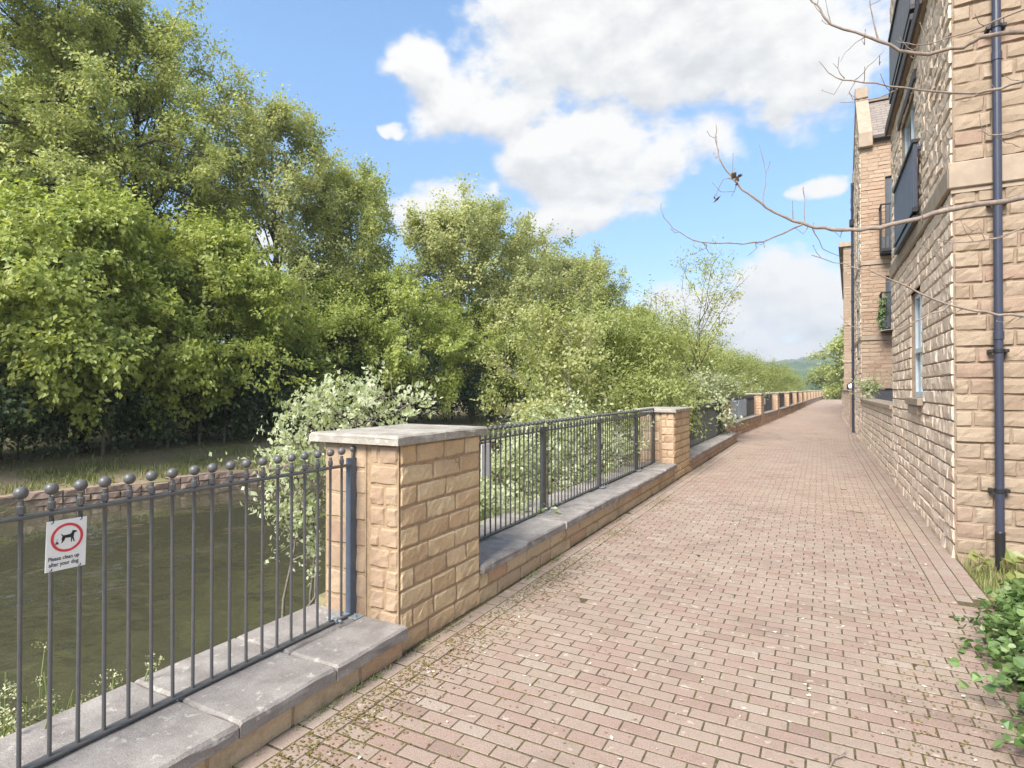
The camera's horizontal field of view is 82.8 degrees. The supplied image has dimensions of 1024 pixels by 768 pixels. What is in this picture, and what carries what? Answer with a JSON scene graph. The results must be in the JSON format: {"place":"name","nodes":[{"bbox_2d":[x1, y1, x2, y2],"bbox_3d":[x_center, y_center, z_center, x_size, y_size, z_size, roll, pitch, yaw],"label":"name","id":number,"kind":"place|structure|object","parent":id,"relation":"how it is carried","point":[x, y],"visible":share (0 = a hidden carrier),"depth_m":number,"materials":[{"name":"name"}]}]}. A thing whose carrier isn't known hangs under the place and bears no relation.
{"place":"outdoors","nodes":[
{"label":"outdoors","id":0,"kind":"place"},
{"bbox_2d":[0,435,630,736],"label":"water","id":1,"kind":"structure","parent":0,"point":[35,602],"depth_m":7.57,"materials":[{"name":"liquid"}]},
{"bbox_2d":[0,0,890,397],"label":"sky","id":2,"kind":"structure","parent":0,"point":[593,118],"materials":[{"name":"blue"}]},
{"bbox_2d":[0,393,1015,606],"bbox_3d":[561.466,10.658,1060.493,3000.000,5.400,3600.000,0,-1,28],"label":"ground","id":3,"kind":"structure","parent":0,"point":[147,458],"depth_m":15.91,"materials":[{"name":"green plant"}]},
{"bbox_2d":[0,309,52,458],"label":"undergrowth shrub","id":4,"kind":"object","parent":3,"relation":"on","point":[6,411],"visible":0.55,"depth_m":12.96,"materials":[{"name":"green plant"}]},
{"bbox_2d":[0,307,133,460],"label":"undergrowth shrub","id":5,"kind":"object","parent":3,"relation":"on","point":[24,426],"visible":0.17,"depth_m":13.53,"materials":[{"name":"green plant"}]},
{"bbox_2d":[0,63,158,249],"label":"broadleaf tree","id":6,"kind":"object","parent":3,"relation":"on","point":[11,82],"visible":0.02,"depth_m":23.59,"materials":[{"name":"green plant"}]},
{"bbox_2d":[0,639,163,737],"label":"cow parsley","id":7,"kind":"object","parent":3,"relation":"on","point":[13,720],"visible":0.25,"depth_m":2.75,"materials":[{"name":"green plant"}]},
{"bbox_2d":[0,0,170,334],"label":"broadleaf tree","id":8,"kind":"object","parent":3,"relation":"on","point":[24,20],"visible":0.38,"depth_m":17.79,"materials":[{"name":"green plant"}]},
{"bbox_2d":[0,325,173,461],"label":"undergrowth shrub","id":9,"kind":"object","parent":3,"relation":"on","point":[112,413],"visible":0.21,"depth_m":14.91,"materials":[{"name":"green plant"}]},
{"bbox_2d":[0,165,182,438],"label":"maple tree","id":10,"kind":"object","parent":3,"relation":"on","point":[21,322],"visible":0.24,"depth_m":13.53,"materials":[{"name":"green plant"}]},
{"bbox_2d":[101,294,111,454],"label":"sapling","id":11,"kind":"object","parent":3,"relation":"on","point":[103,443],"visible":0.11,"depth_m":15.45,"materials":[{"name":"brown plant"}]},
{"bbox_2d":[15,323,215,453],"bbox_3d":[-11.433,0.193,16.933,4.548,4.942,5.740,0,-1,12],"label":"undergrowth shrub","id":12,"kind":"object","parent":3,"relation":"on","point":[129,427],"visible":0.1,"depth_m":16.06,"materials":[{"name":"green plant"}]},
{"bbox_2d":[0,0,251,436],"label":"broadleaf tree","id":13,"kind":"object","parent":3,"relation":"on","point":[87,81],"visible":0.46,"depth_m":18.20,"materials":[{"name":"green plant"}]},
{"bbox_2d":[7,0,270,431],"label":"broadleaf tree","id":14,"kind":"object","parent":3,"relation":"on","point":[132,10],"visible":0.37,"depth_m":19.98,"materials":[{"name":"green plant"}]},
{"bbox_2d":[0,172,282,453],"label":"maple tree","id":15,"kind":"object","parent":3,"relation":"on","point":[87,339],"visible":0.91,"depth_m":13.86,"materials":[{"name":"green plant"}]},
{"bbox_2d":[94,344,241,450],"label":"undergrowth shrub","id":16,"kind":"object","parent":3,"relation":"on","point":[167,432],"visible":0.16,"depth_m":17.13,"materials":[{"name":"green plant"}]},
{"bbox_2d":[38,199,334,440],"bbox_3d":[-9.864,-1.716,18.280,8.878,8.002,7.938,0,-1,28],"label":"maple tree","id":17,"kind":"object","parent":3,"relation":"on","point":[234,272],"visible":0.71,"depth_m":17.15,"materials":[{"name":"green plant"}]},
{"bbox_2d":[198,336,202,444],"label":"sapling","id":18,"kind":"object","parent":3,"relation":"on","point":[199,437],"visible":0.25,"depth_m":17.86,"materials":[{"name":"brown plant"}]},
{"bbox_2d":[0,604,408,767],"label":"wall","id":19,"kind":"structure","parent":3,"relation":"on","point":[235,717],"depth_m":2.67,"materials":[{"name":"stone"}]},
{"bbox_2d":[0,445,364,767],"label":"railing","id":20,"kind":"object","parent":19,"relation":"on","point":[351,519],"visible":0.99,"depth_m":2.71,"materials":[{"name":"metal"}]},
{"bbox_2d":[45,514,86,572],"bbox_3d":[-1.730,0.615,2.253,0.016,0.203,0.137,0,-2,28],"label":"dog sign","id":21,"kind":"object","parent":20,"relation":"attached to","point":[65,548],"visible":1,"depth_m":2.25,"materials":[{"name":"white"}]},
{"bbox_2d":[326,613,349,623],"bbox_3d":[-1.053,1.431,3.566,0.110,0.029,0.140,0,-1,28],"label":"fixing clamp","id":22,"kind":"object","parent":20,"relation":"attached to","point":[336,619],"visible":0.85,"depth_m":3.52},
{"bbox_2d":[126,327,298,442],"bbox_3d":[-10.102,0.215,19.403,5.740,4.942,4.548,0,-1,-13],"label":"undergrowth shrub","id":23,"kind":"object","parent":3,"relation":"on","point":[241,409],"visible":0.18,"depth_m":18.65,"materials":[{"name":"green plant"}]},
{"bbox_2d":[170,201,269,376],"bbox_3d":[-15.626,-4.031,30.547,8.116,12.261,8.293,0,-1,-21],"label":"broadleaf tree","id":24,"kind":"object","parent":3,"relation":"on","point":[250,242],"visible":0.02,"depth_m":30.04,"materials":[{"name":"green plant"}]},
{"bbox_2d":[222,330,227,442],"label":"sapling","id":25,"kind":"object","parent":3,"relation":"on","point":[224,431],"visible":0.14,"depth_m":18.59,"materials":[{"name":"brown plant"}]},
{"bbox_2d":[184,335,306,442],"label":"undergrowth shrub","id":26,"kind":"object","parent":3,"relation":"on","point":[273,409],"visible":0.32,"depth_m":19.14,"materials":[{"name":"green plant"}]},
{"bbox_2d":[0,436,512,515],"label":"bank edging","id":27,"kind":"object","parent":3,"relation":"on","point":[204,477],"visible":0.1,"depth_m":13.53,"materials":[{"name":"stone"}]},
{"bbox_2d":[150,64,370,428],"bbox_3d":[-9.726,-5.025,23.582,7.724,14.678,7.691,0,-1,-22],"label":"birch tree","id":28,"kind":"object","parent":3,"relation":"on","point":[254,130],"visible":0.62,"depth_m":22.98,"materials":[{"name":"green plant"}]},
{"bbox_2d":[0,421,521,494],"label":"bank grass","id":29,"kind":"structure","parent":3,"relation":"on","point":[153,468],"depth_m":14.57,"materials":[{"name":"plant"}]},
{"bbox_2d":[209,411,346,617],"bbox_3d":[-2.292,1.541,6.186,1.559,2.536,2.024,0,-1,28],"label":"flowering shrub","id":30,"kind":"object","parent":3,"relation":"on","point":[297,451],"visible":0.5,"depth_m":6.12,"materials":[{"name":"green plant"}]},
{"bbox_2d":[239,333,363,432],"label":"undergrowth shrub","id":31,"kind":"object","parent":3,"relation":"on","point":[341,368],"visible":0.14,"depth_m":21.52,"materials":[{"name":"green plant"}]},
{"bbox_2d":[256,260,430,430],"bbox_3d":[-7.149,-1.276,23.571,7.171,7.231,7.882,0,-1,28],"label":"maple tree","id":32,"kind":"object","parent":3,"relation":"on","point":[347,315],"visible":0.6,"depth_m":21.90,"materials":[{"name":"green plant"}]},
{"bbox_2d":[254,357,446,474],"bbox_3d":[-2.032,1.198,7.290,2.302,3.078,2.158,0,-1,14],"label":"flowering shrub","id":33,"kind":"object","parent":3,"relation":"on","point":[367,390],"visible":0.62,"depth_m":7.05,"materials":[{"name":"green plant"}]},
{"bbox_2d":[287,340,424,430],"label":"undergrowth shrub","id":34,"kind":"object","parent":3,"relation":"on","point":[359,370],"visible":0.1,"depth_m":23.09,"materials":[{"name":"green plant"}]},
{"bbox_2d":[291,151,432,423],"bbox_3d":[-7.655,-4.230,27.703,7.446,13.149,7.145,0,-1,28],"label":"broadleaf tree","id":35,"kind":"object","parent":3,"relation":"on","point":[368,199],"visible":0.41,"depth_m":26.35,"materials":[{"name":"green plant"}]},
{"bbox_2d":[309,424,487,652],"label":"stone pillar","id":36,"kind":"structure","parent":3,"relation":"on","point":[417,533],"depth_m":3.71,"materials":[{"name":"stone"}]},
{"bbox_2d":[330,259,482,422],"bbox_3d":[-4.536,-1.481,25.546,8.598,7.656,8.270,0,-1,-33],"label":"maple tree","id":37,"kind":"object","parent":3,"relation":"on","point":[392,292],"visible":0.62,"depth_m":24.51,"materials":[{"name":"green plant"}]},
{"bbox_2d":[366,343,446,426],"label":"undergrowth shrub","id":38,"kind":"object","parent":3,"relation":"on","point":[427,377],"visible":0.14,"depth_m":26.10,"materials":[{"name":"green plant"}]},
{"bbox_2d":[400,333,515,423],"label":"undergrowth shrub","id":39,"kind":"object","parent":3,"relation":"on","point":[466,397],"visible":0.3,"depth_m":29.78,"materials":[{"name":"green plant"}]},
{"bbox_2d":[396,170,579,417],"bbox_3d":[-2.369,-4.346,33.603,11.368,13.565,11.303,0,-1,28],"label":"poplar tree","id":40,"kind":"object","parent":3,"relation":"on","point":[445,240],"visible":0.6,"depth_m":31.41,"materials":[{"name":"green plant"}]},
{"bbox_2d":[430,298,551,421],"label":"maple tree","id":41,"kind":"object","parent":3,"relation":"on","point":[476,312],"visible":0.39,"depth_m":30.25,"materials":[{"name":"green plant"}]},
{"bbox_2d":[485,348,549,417],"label":"undergrowth shrub","id":42,"kind":"object","parent":3,"relation":"on","point":[520,398],"visible":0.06,"depth_m":35.43,"materials":[{"name":"green plant"}]},
{"bbox_2d":[480,449,563,524],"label":"bush","id":43,"kind":"object","parent":3,"relation":"on","point":[493,501],"visible":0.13,"depth_m":6.13,"materials":[{"name":"green plant"}]},
{"bbox_2d":[480,428,572,517],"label":"bush","id":44,"kind":"object","parent":3,"relation":"on","point":[512,471],"visible":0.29,"depth_m":7.72,"materials":[{"name":"green plant"}]},
{"bbox_2d":[472,240,608,396],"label":"poplar tree","id":45,"kind":"object","parent":3,"relation":"on","point":[579,272],"visible":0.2,"depth_m":40.63,"materials":[{"name":"green plant"}]},
{"bbox_2d":[480,394,630,502],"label":"bush","id":46,"kind":"object","parent":3,"relation":"on","point":[535,414],"visible":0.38,"depth_m":8.86,"materials":[{"name":"green plant"}]},
{"bbox_2d":[465,290,653,492],"bbox_3d":[1.136,0.256,13.774,4.347,5.080,4.306,0,-1,28],"label":"pale shrub","id":47,"kind":"object","parent":3,"relation":"on","point":[551,346],"visible":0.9,"depth_m":13.25,"materials":[{"name":"green plant"}]},
{"bbox_2d":[479,462,676,604],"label":"wall","id":48,"kind":"structure","parent":3,"relation":"on","point":[509,556],"depth_m":5.81,"materials":[{"name":"stone"}]},
{"bbox_2d":[479,408,657,540],"bbox_3d":[1.005,0.881,7.421,0.145,0.982,6.570,0,-1,28],"label":"railing","id":49,"kind":"object","parent":48,"relation":"on","point":[544,464],"visible":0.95,"depth_m":6.74,"materials":[{"name":"metal"}]},
{"bbox_2d":[481,443,488,477],"bbox_3d":[-0.236,0.697,5.312,0.006,0.300,0.180,0,-1,28],"label":"notice plate","id":50,"kind":"object","parent":49,"relation":"attached to","point":[482,460],"visible":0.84,"depth_m":5.26,"materials":[{"name":"metal"}]},
{"bbox_2d":[507,312,661,462],"bbox_3d":[2.523,0.104,20.758,6.369,5.615,6.138,0,-1,38],"label":"willow bush","id":51,"kind":"object","parent":3,"relation":"on","point":[567,376],"visible":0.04,"depth_m":20.41,"materials":[{"name":"green plant"}]},
{"bbox_2d":[525,384,661,486],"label":"bush","id":52,"kind":"object","parent":3,"relation":"on","point":[577,411],"visible":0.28,"depth_m":10.04,"materials":[{"name":"green plant"}]},
{"bbox_2d":[494,288,718,473],"bbox_3d":[2.785,0.065,16.386,6.138,5.615,6.369,0,-1,28],"label":"willow bush","id":53,"kind":"object","parent":3,"relation":"on","point":[647,347],"visible":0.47,"depth_m":15.56,"materials":[{"name":"green plant"}]},
{"bbox_2d":[575,252,640,315],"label":"broadleaf tree","id":54,"kind":"object","parent":3,"relation":"on","point":[603,291],"visible":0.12,"depth_m":49.86,"materials":[{"name":"green plant"}]},
{"bbox_2d":[619,302,658,327],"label":"broadleaf tree","id":55,"kind":"object","parent":3,"relation":"on","point":[639,310],"visible":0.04,"depth_m":62.54,"materials":[{"name":"green plant"}]},
{"bbox_2d":[605,365,716,439],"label":"climbing bush","id":56,"kind":"object","parent":3,"relation":"on","point":[665,390],"visible":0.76,"depth_m":12.27,"materials":[{"name":"green plant"}]},
{"bbox_2d":[634,407,691,479],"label":"stone pillar","id":57,"kind":"structure","parent":3,"relation":"on","point":[672,432],"depth_m":10.31,"materials":[{"name":"stone"}]},
{"bbox_2d":[590,314,736,457],"bbox_3d":[4.440,0.102,20.550,6.368,5.615,6.138,0,-1,-31],"label":"willow bush","id":58,"kind":"object","parent":3,"relation":"on","point":[686,361],"visible":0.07,"depth_m":20.27,"materials":[{"name":"green plant"}]},
{"bbox_2d":[616,299,743,414],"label":"willow bush","id":59,"kind":"object","parent":3,"relation":"on","point":[691,330],"visible":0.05,"depth_m":25.43,"materials":[{"name":"green plant"}]},
{"bbox_2d":[636,236,756,433],"bbox_3d":[5.276,-0.777,16.886,3.316,7.077,3.116,0,-1,-4],"label":"sapling tree","id":60,"kind":"object","parent":3,"relation":"on","point":[706,273],"visible":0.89,"depth_m":16.70,"materials":[{"name":"green plant"}]},
{"bbox_2d":[654,324,746,414],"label":"willow bush","id":61,"kind":"object","parent":3,"relation":"on","point":[706,360],"visible":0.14,"depth_m":23.22,"materials":[{"name":"green plant"}]},
{"bbox_2d":[653,361,769,433],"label":"climbing bush","id":62,"kind":"object","parent":3,"relation":"on","point":[712,388],"visible":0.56,"depth_m":16.98,"materials":[{"name":"green plant"}]},
{"bbox_2d":[690,432,737,470],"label":"wall","id":63,"kind":"structure","parent":3,"relation":"on","point":[701,452],"depth_m":13.76,"materials":[{"name":"beige stone"}]},
{"bbox_2d":[682,402,725,446],"bbox_3d":[4.867,0.976,14.716,0.145,0.962,7.180,0,-1,28],"label":"railing","id":64,"kind":"object","parent":63,"relation":"on","point":[706,417],"visible":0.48,"depth_m":15.15,"materials":[{"name":"metal"}]},
{"bbox_2d":[704,400,731,431],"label":"stone pillar","id":65,"kind":"structure","parent":63,"relation":"on","point":[728,426],"depth_m":18.12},
{"bbox_2d":[670,340,768,407],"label":"willow bush","id":66,"kind":"object","parent":3,"relation":"on","point":[733,369],"visible":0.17,"depth_m":29.13,"materials":[{"name":"green plant"}]},
{"bbox_2d":[718,348,774,396],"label":"willow bush","id":67,"kind":"object","parent":3,"relation":"on","point":[756,381],"visible":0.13,"depth_m":34.22,"materials":[{"name":"green plant"}]},
{"bbox_2d":[731,414,761,434],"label":"wall","id":68,"kind":"structure","parent":3,"relation":"on","point":[753,421],"depth_m":22.02,"materials":[{"name":"red stone"}]},
{"bbox_2d":[723,395,753,419],"bbox_3d":[8.725,0.877,22.245,0.044,0.862,7.720,0,-1,30],"label":"railing","id":69,"kind":"object","parent":68,"relation":"on","point":[749,404],"visible":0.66,"depth_m":24.16,"materials":[{"name":"metal"}]},
{"bbox_2d":[730,399,746,418],"bbox_3d":[8.529,0.928,21.862,0.020,0.670,3.900,0,-1,30],"label":"weather sheet","id":70,"kind":"object","parent":69,"relation":"attached to","point":[740,408],"visible":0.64,"depth_m":22.03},
{"bbox_2d":[716,351,783,397],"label":"willow bush","id":71,"kind":"object","parent":3,"relation":"on","point":[768,376],"visible":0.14,"depth_m":40.27,"materials":[{"name":"green plant"}]},
{"bbox_2d":[745,393,764,425],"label":"stone pillar","id":72,"kind":"structure","parent":3,"relation":"on","point":[758,404],"depth_m":25.52,"materials":[{"name":"stone"}]},
{"bbox_2d":[764,410,777,423],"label":"wall","id":73,"kind":"structure","parent":3,"relation":"on","point":[770,415],"depth_m":28.68,"materials":[{"name":"red stone"}]},
{"bbox_2d":[764,394,771,410],"bbox_3d":[12.643,0.937,29.011,0.044,0.862,5.944,0,-1,30],"label":"railing","id":74,"kind":"object","parent":73,"relation":"on","point":[768,403],"visible":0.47,"depth_m":30.28,"materials":[{"name":"metal"}]},
{"bbox_2d":[765,392,779,417],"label":"stone pillar","id":75,"kind":"structure","parent":3,"relation":"on","point":[775,400],"depth_m":31.55,"materials":[{"name":"stone"}]},
{"bbox_2d":[756,354,800,391],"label":"willow bush","id":76,"kind":"object","parent":3,"relation":"on","point":[775,379],"visible":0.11,"depth_m":47.88,"materials":[{"name":"green plant"}]},
{"bbox_2d":[759,362,804,391],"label":"willow bush","id":77,"kind":"object","parent":3,"relation":"on","point":[785,380],"visible":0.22,"depth_m":57.47,"materials":[{"name":"green plant"}]},
{"bbox_2d":[780,406,788,416],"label":"wall","id":78,"kind":"structure","parent":3,"relation":"on","point":[784,410],"depth_m":35.03,"materials":[{"name":"red stone"}]},
{"bbox_2d":[780,393,783,406],"bbox_3d":[16.127,0.990,35.030,0.044,0.862,5.944,0,-1,30],"label":"railing","id":79,"kind":"object","parent":78,"relation":"on","point":[781,399],"visible":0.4,"depth_m":36.22,"materials":[{"name":"metal"}]},
{"bbox_2d":[780,392,790,413],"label":"stone pillar","id":80,"kind":"structure","parent":3,"relation":"on","point":[786,398],"depth_m":37.57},
{"bbox_2d":[774,372,809,390],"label":"willow bush","id":81,"kind":"object","parent":3,"relation":"on","point":[789,388],"visible":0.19,"depth_m":68.99,"materials":[{"name":"green plant"}]},
{"bbox_2d":[787,391,797,409],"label":"stone pillar","id":82,"kind":"structure","parent":3,"relation":"on","point":[794,397],"depth_m":43.60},
{"bbox_2d":[786,374,807,391],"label":"willow bush","id":83,"kind":"object","parent":3,"relation":"on","point":[803,387],"visible":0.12,"depth_m":81.77,"materials":[{"name":"green plant"}]},
{"bbox_2d":[798,391,802,407],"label":"stone pillar","id":84,"kind":"structure","parent":3,"relation":"on","point":[800,396],"depth_m":49.65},
{"bbox_2d":[801,362,842,397],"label":"bush","id":85,"kind":"object","parent":3,"relation":"on","point":[813,380],"visible":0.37,"depth_m":109.14,"materials":[{"name":"green plant"}]},
{"bbox_2d":[803,325,843,398],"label":"tree","id":86,"kind":"object","parent":3,"relation":"on","point":[835,347],"visible":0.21,"depth_m":90.15,"materials":[{"name":"green plant"}]},
{"bbox_2d":[660,0,1023,331],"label":"bare tree","id":87,"kind":"object","parent":3,"relation":"on","point":[735,178],"visible":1,"depth_m":3.16,"materials":[{"name":"brown plant"}]},
{"bbox_2d":[838,241,851,389],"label":"building","id":88,"kind":"structure","parent":3,"relation":"on","point":[845,254],"depth_m":32.95,"materials":[{"name":"stone"}]},
{"bbox_2d":[849,86,892,441],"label":"gabled building","id":89,"kind":"structure","parent":3,"relation":"on","point":[870,199],"depth_m":17.35,"materials":[{"name":"stone"}]},
{"bbox_2d":[876,291,888,332],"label":"balcony plant","id":90,"kind":"object","parent":89,"relation":"hanging from","point":[882,309],"visible":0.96,"depth_m":16.74,"materials":[{"name":"green plant"}]},
{"bbox_2d":[885,176,891,235],"bbox_3d":[11.850,-5.002,16.823,1.755,2.300,0.054,0,-1,28],"label":"balcony door","id":91,"kind":"structure","parent":89,"relation":"in","point":[888,183],"depth_m":17.18,"materials":[{"name":"white glass"}]},
{"bbox_2d":[886,279,891,314],"bbox_3d":[11.850,-2.352,16.800,1.755,1.600,0.054,0,-1,28],"label":"balcony door","id":92,"kind":"structure","parent":89,"relation":"in","point":[888,284],"depth_m":17.15,"materials":[{"name":"grey glass"}]},
{"bbox_2d":[885,0,1023,572],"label":"apartment building","id":93,"kind":"structure","parent":3,"relation":"on","point":[958,429],"depth_m":5.47,"materials":[{"name":"stone"}]},
{"bbox_2d":[897,68,916,155],"bbox_3d":[5.643,-3.068,8.213,0.135,1.980,1.750,0,-1,28],"label":"window","id":94,"kind":"structure","parent":93,"relation":"in","point":[909,126],"depth_m":8.26,"materials":[{"name":"white glass"}]},
{"bbox_2d":[905,291,923,414],"bbox_3d":[5.284,-0.408,7.548,0.170,1.590,1.160,0,-1,28],"label":"window","id":95,"kind":"structure","parent":93,"relation":"in","point":[914,403],"depth_m":7.79,"materials":[{"name":"white glass"}]},
{"bbox_2d":[953,546,1023,606],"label":"grass","id":96,"kind":"structure","parent":3,"relation":"on","point":[1014,558],"depth_m":5.03,"materials":[{"name":"plant"}]},
{"bbox_2d":[229,398,1023,767],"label":"path","id":97,"kind":"structure","parent":0,"point":[825,416],"depth_m":3.60,"materials":[{"name":"brick"}]},
{"bbox_2d":[228,464,702,767],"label":"weeds","id":98,"kind":"object","parent":97,"relation":"on","point":[451,626],"visible":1,"depth_m":3.39,"materials":[{"name":"plant"}]},
{"bbox_2d":[263,495,1023,767],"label":"moss","id":99,"kind":"object","parent":97,"relation":"on","point":[349,726],"visible":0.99,"depth_m":3.04,"materials":[{"name":"plant"}]},
{"bbox_2d":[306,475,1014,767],"bbox_3d":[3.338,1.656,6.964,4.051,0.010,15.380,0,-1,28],"label":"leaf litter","id":100,"kind":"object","parent":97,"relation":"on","point":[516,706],"visible":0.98,"depth_m":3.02,"materials":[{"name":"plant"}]},
{"bbox_2d":[358,455,1017,760],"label":"petals","id":101,"kind":"object","parent":97,"relation":"on","point":[611,737],"visible":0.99,"depth_m":3.32,"materials":[{"name":"plant"}]},
{"bbox_2d":[828,751,854,767],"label":"fallen twig","id":102,"kind":"object","parent":97,"relation":"on","point":[836,757],"visible":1,"depth_m":2.50,"materials":[{"name":"wood"}]},
{"bbox_2d":[841,390,851,426],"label":"boundary wall","id":103,"kind":"structure","parent":97,"relation":"on","point":[846,404],"depth_m":26.13,"materials":[{"name":"stone"}]},
{"bbox_2d":[860,398,892,480],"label":"terrace wall","id":104,"kind":"structure","parent":97,"relation":"on","point":[877,428],"depth_m":12.31,"materials":[{"name":"stone"}]},
{"bbox_2d":[850,371,891,398],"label":"potted plant","id":105,"kind":"object","parent":104,"relation":"on","point":[869,390],"visible":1,"depth_m":16.26,"materials":[{"name":"green plant"}]},
{"bbox_2d":[948,578,1023,747],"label":"ivy shrub","id":106,"kind":"object","parent":97,"relation":"on","point":[1005,622],"visible":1,"depth_m":3.28,"materials":[{"name":"green plant"}]},
{"bbox_2d":[412,352,843,391],"bbox_3d":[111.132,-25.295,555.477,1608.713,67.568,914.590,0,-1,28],"label":"hills","id":107,"kind":"structure","parent":0,"point":[801,365],"depth_m":514.03,"materials":[{"name":"plant"}]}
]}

